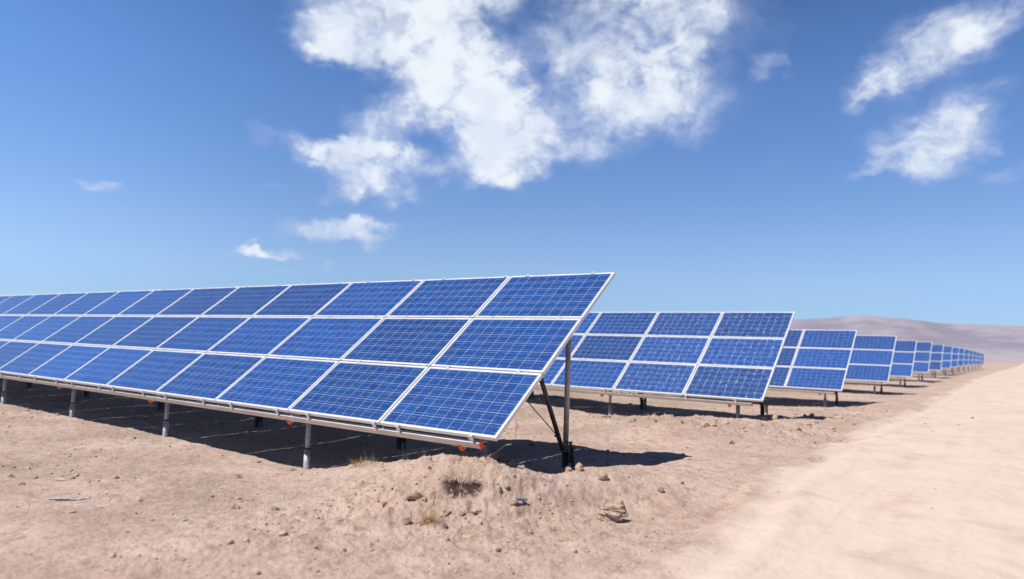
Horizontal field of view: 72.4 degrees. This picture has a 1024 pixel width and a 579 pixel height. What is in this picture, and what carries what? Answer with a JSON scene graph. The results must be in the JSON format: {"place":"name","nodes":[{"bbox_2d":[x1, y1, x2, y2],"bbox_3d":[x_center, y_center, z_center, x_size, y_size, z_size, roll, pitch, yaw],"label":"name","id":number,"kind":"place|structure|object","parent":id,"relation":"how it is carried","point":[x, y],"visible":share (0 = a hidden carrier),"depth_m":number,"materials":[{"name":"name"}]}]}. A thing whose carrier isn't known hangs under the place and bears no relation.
{"place":"outdoors","nodes":[
{"label":"outdoors","id":0,"kind":"place"},
{"bbox_2d":[0,362,1023,578],"bbox_3d":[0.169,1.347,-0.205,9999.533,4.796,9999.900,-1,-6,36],"label":"ground","id":1,"kind":"structure","parent":0,"point":[857,504],"depth_m":7.07,"materials":[{"name":"soil"}]},
{"bbox_2d":[49,497,88,499],"bbox_3d":[-4.337,2.049,6.870,0.392,0.011,0.087,3,-5,-18],"label":"plastic scrap","id":2,"kind":"object","parent":1,"relation":"on","point":[69,498],"visible":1,"depth_m":6.87,"materials":[{"name":"white plastic"}]},
{"bbox_2d":[181,516,188,521],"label":"rock","id":3,"kind":"object","parent":1,"relation":"on","point":[185,519],"visible":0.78,"depth_m":5.95,"materials":[{"name":"grey stone"}]},
{"bbox_2d":[0,272,614,469],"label":"solar array","id":4,"kind":"object","parent":1,"relation":"on","point":[468,359],"visible":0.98,"depth_m":9.98,"materials":[{"name":"glass"}]},
{"bbox_2d":[342,455,367,466],"bbox_3d":[-1.783,1.968,8.069,0.358,0.128,0.381,-1,-6,36],"label":"grass tuft","id":5,"kind":"object","parent":1,"relation":"on","point":[354,462],"visible":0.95,"depth_m":8.07,"materials":[{"name":"plant"}]},
{"bbox_2d":[356,451,383,463],"bbox_3d":[-1.609,1.910,8.108,0.451,0.211,0.436,-1,-6,36],"label":"dry weed","id":6,"kind":"object","parent":1,"relation":"on","point":[372,458],"visible":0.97,"depth_m":8.14,"materials":[{"name":"beige plant"}]},
{"bbox_2d":[401,516,411,524],"bbox_3d":[-0.892,1.956,5.927,0.079,0.074,0.077,6,-6,-42],"label":"dirt clod","id":7,"kind":"object","parent":1,"relation":"on","point":[405,520],"visible":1,"depth_m":5.90,"materials":[{"name":"beige soil"}]},
{"bbox_2d":[405,489,423,500],"bbox_3d":[-0.912,1.902,6.445,0.184,0.118,0.147,5,-6,-34],"label":"dirt clod","id":8,"kind":"object","parent":1,"relation":"on","point":[413,494],"visible":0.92,"depth_m":6.39,"materials":[{"name":"beige soil"}]},
{"bbox_2d":[1,383,841,578],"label":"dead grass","id":9,"kind":"structure","parent":1,"relation":"on","point":[275,444],"depth_m":11.30,"materials":[{"name":"beige plant"}]},
{"bbox_2d":[412,508,442,526],"bbox_3d":[-0.707,1.904,5.917,0.349,0.157,0.338,-1,-6,36],"label":"grass tuft","id":10,"kind":"object","parent":1,"relation":"on","point":[430,518],"visible":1,"depth_m":5.91,"materials":[{"name":"plant"}]},
{"bbox_2d":[429,491,435,497],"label":"dirt clod","id":11,"kind":"object","parent":1,"relation":"on","point":[432,494],"visible":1,"depth_m":6.38,"materials":[{"name":"beige soil"}]},
{"bbox_2d":[7,389,867,578],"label":"soil crumbs","id":12,"kind":"object","parent":1,"relation":"on","point":[284,532],"visible":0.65,"depth_m":6.64,"materials":[{"name":"brown soil"}]},
{"bbox_2d":[440,507,450,516],"bbox_3d":[-0.576,1.950,6.143,0.131,0.076,0.078,6,-6,-41],"label":"dirt clod","id":13,"kind":"object","parent":1,"relation":"on","point":[446,511],"visible":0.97,"depth_m":6.11,"materials":[{"name":"beige soil"}]},
{"bbox_2d":[442,536,448,540],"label":"dirt clod","id":14,"kind":"object","parent":1,"relation":"on","point":[445,538],"visible":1,"depth_m":5.47,"materials":[{"name":"beige soil"}]},
{"bbox_2d":[437,471,484,492],"bbox_3d":[-0.473,1.800,6.636,0.543,0.158,0.544,-1,-6,36],"label":"dry grass tuft","id":15,"kind":"object","parent":1,"relation":"on","point":[456,483],"visible":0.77,"depth_m":6.52,"materials":[{"name":"brown plant"}]},
{"bbox_2d":[458,509,465,515],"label":"dirt clod","id":16,"kind":"object","parent":1,"relation":"on","point":[461,512],"visible":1,"depth_m":6.09,"materials":[{"name":"beige soil"}]},
{"bbox_2d":[462,487,470,492],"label":"dirt clod","id":17,"kind":"object","parent":1,"relation":"on","point":[464,490],"visible":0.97,"depth_m":6.48,"materials":[{"name":"brown soil"}]},
{"bbox_2d":[470,508,481,513],"bbox_3d":[-0.318,1.981,6.267,0.117,0.054,0.087,5,-5,-29],"label":"rock","id":18,"kind":"object","parent":1,"relation":"on","point":[476,510],"visible":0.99,"depth_m":6.24,"materials":[{"name":"stone"}]},
{"bbox_2d":[484,444,511,459],"bbox_3d":[-0.140,1.619,6.970,0.287,0.190,0.023,0,-5,20],"label":"dry stick","id":19,"kind":"object","parent":1,"relation":"on","point":[497,451],"visible":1,"depth_m":6.97,"materials":[{"name":"wood"}]},
{"bbox_2d":[490,447,516,466],"bbox_3d":[-0.093,1.643,7.021,0.504,0.220,0.453,-1,-6,36],"label":"dry weed","id":20,"kind":"object","parent":1,"relation":"on","point":[503,456],"visible":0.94,"depth_m":7.02,"materials":[{"name":"brown plant"}]},
{"bbox_2d":[509,499,518,504],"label":"rock","id":21,"kind":"object","parent":1,"relation":"on","point":[512,501],"visible":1,"depth_m":6.37,"materials":[{"name":"stone"}]},
{"bbox_2d":[556,535,571,542],"bbox_3d":[0.432,2.070,5.789,0.131,0.056,0.119,2,-5,-6],"label":"rock","id":22,"kind":"object","parent":1,"relation":"on","point":[561,539],"visible":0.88,"depth_m":5.76,"materials":[{"name":"stone"}]},
{"bbox_2d":[575,463,583,470],"bbox_3d":[0.743,1.946,7.589,0.107,0.131,0.104,4,-5,-20],"label":"rock","id":23,"kind":"object","parent":1,"relation":"on","point":[578,466],"visible":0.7,"depth_m":7.57,"materials":[{"name":"stone"}]},
{"bbox_2d":[597,472,607,480],"bbox_3d":[0.956,1.975,7.382,0.107,0.102,0.114,-2,-6,44],"label":"rock","id":24,"kind":"object","parent":1,"relation":"on","point":[603,476],"visible":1,"depth_m":7.35,"materials":[{"name":"stone"}]},
{"bbox_2d":[596,499,628,521],"bbox_3d":[0.928,2.073,6.517,0.312,0.243,0.182,0,-5,25],"label":"rock","id":25,"kind":"object","parent":1,"relation":"on","point":[615,512],"visible":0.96,"depth_m":6.48,"materials":[{"name":"stone"}]},
{"bbox_2d":[657,487,664,492],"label":"rock","id":26,"kind":"object","parent":1,"relation":"on","point":[661,489],"visible":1,"depth_m":7.39,"materials":[{"name":"stone"}]},
{"bbox_2d":[528,312,794,417],"bbox_3d":[-2.356,2.043,20.679,19.910,2.898,2.474,-1,-6,36],"label":"solar array","id":27,"kind":"object","parent":1,"relation":"on","point":[733,357],"visible":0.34,"depth_m":16.05,"materials":[{"name":"glass"}]},
{"bbox_2d":[700,421,709,426],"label":"dirt clod","id":28,"kind":"object","parent":1,"relation":"on","point":[704,424],"visible":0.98,"depth_m":12.45,"materials":[{"name":"beige soil"}]},
{"bbox_2d":[769,415,777,419],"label":"rock","id":29,"kind":"object","parent":1,"relation":"on","point":[773,417],"visible":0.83,"depth_m":13.95,"materials":[{"name":"stone"}]},
{"bbox_2d":[768,329,856,406],"bbox_3d":[6.598,2.799,24.891,9.950,2.929,2.452,-1,-6,36],"label":"solar array","id":30,"kind":"object","parent":1,"relation":"on","point":[819,360],"visible":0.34,"depth_m":22.45,"materials":[{"name":"glass"}]},
{"bbox_2d":[798,335,896,393],"bbox_3d":[12.976,3.373,30.702,6.630,2.882,2.452,-1,-6,36],"label":"solar array","id":31,"kind":"object","parent":1,"relation":"on","point":[871,358],"visible":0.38,"depth_m":29.10,"materials":[{"name":"glass"}]},
{"bbox_2d":[889,340,916,386],"bbox_3d":[18.229,4.126,38.295,6.630,2.878,2.448,-1,-6,36],"label":"solar array","id":32,"kind":"object","parent":1,"relation":"on","point":[903,360],"visible":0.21,"depth_m":36.54,"materials":[{"name":"glass"}]},
{"bbox_2d":[912,342,931,381],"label":"solar array","id":33,"kind":"object","parent":1,"relation":"on","point":[922,358],"visible":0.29,"depth_m":43.46,"materials":[{"name":"glass"}]},
{"bbox_2d":[929,344,943,377],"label":"solar array","id":34,"kind":"object","parent":1,"relation":"on","point":[936,357],"visible":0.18,"depth_m":51.36,"materials":[{"name":"glass"}]},
{"bbox_2d":[941,346,952,375],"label":"solar array","id":35,"kind":"object","parent":1,"relation":"on","point":[947,357],"visible":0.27,"depth_m":59.88,"materials":[{"name":"glass"}]},
{"bbox_2d":[951,347,958,373],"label":"solar array","id":36,"kind":"object","parent":1,"relation":"on","point":[955,357],"visible":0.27,"depth_m":67.73,"materials":[{"name":"glass"}]},
{"bbox_2d":[942,350,972,370],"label":"solar array","id":37,"kind":"object","parent":1,"relation":"on","point":[970,358],"visible":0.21,"depth_m":91.08,"materials":[{"name":"glass"}]},
{"bbox_2d":[957,348,964,372],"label":"solar array","id":38,"kind":"object","parent":1,"relation":"on","point":[961,358],"visible":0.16,"depth_m":75.57,"materials":[{"name":"glass"}]},
{"bbox_2d":[963,349,968,370],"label":"solar array","id":39,"kind":"object","parent":1,"relation":"on","point":[966,356],"visible":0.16,"depth_m":83.40,"materials":[{"name":"glass"}]},
{"bbox_2d":[956,353,981,368],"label":"solar array","id":40,"kind":"object","parent":1,"relation":"on","point":[980,359],"visible":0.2,"depth_m":114.88,"materials":[{"name":"glass"}]},
{"bbox_2d":[970,351,976,369],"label":"solar array","id":41,"kind":"object","parent":1,"relation":"on","point":[974,356],"visible":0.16,"depth_m":99.15,"materials":[{"name":"glass"}]},
{"bbox_2d":[975,352,979,369],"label":"solar array","id":42,"kind":"object","parent":1,"relation":"on","point":[977,358],"visible":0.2,"depth_m":107.08,"materials":[{"name":"glass"}]},
{"bbox_2d":[0,0,1023,325],"label":"sky","id":43,"kind":"structure","parent":0,"point":[811,159],"materials":[{"name":"blue"}]},
{"bbox_2d":[790,315,1023,362],"bbox_3d":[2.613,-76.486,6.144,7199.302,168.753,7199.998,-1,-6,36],"label":"hills","id":44,"kind":"structure","parent":0,"point":[998,343],"depth_m":2333.48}
]}

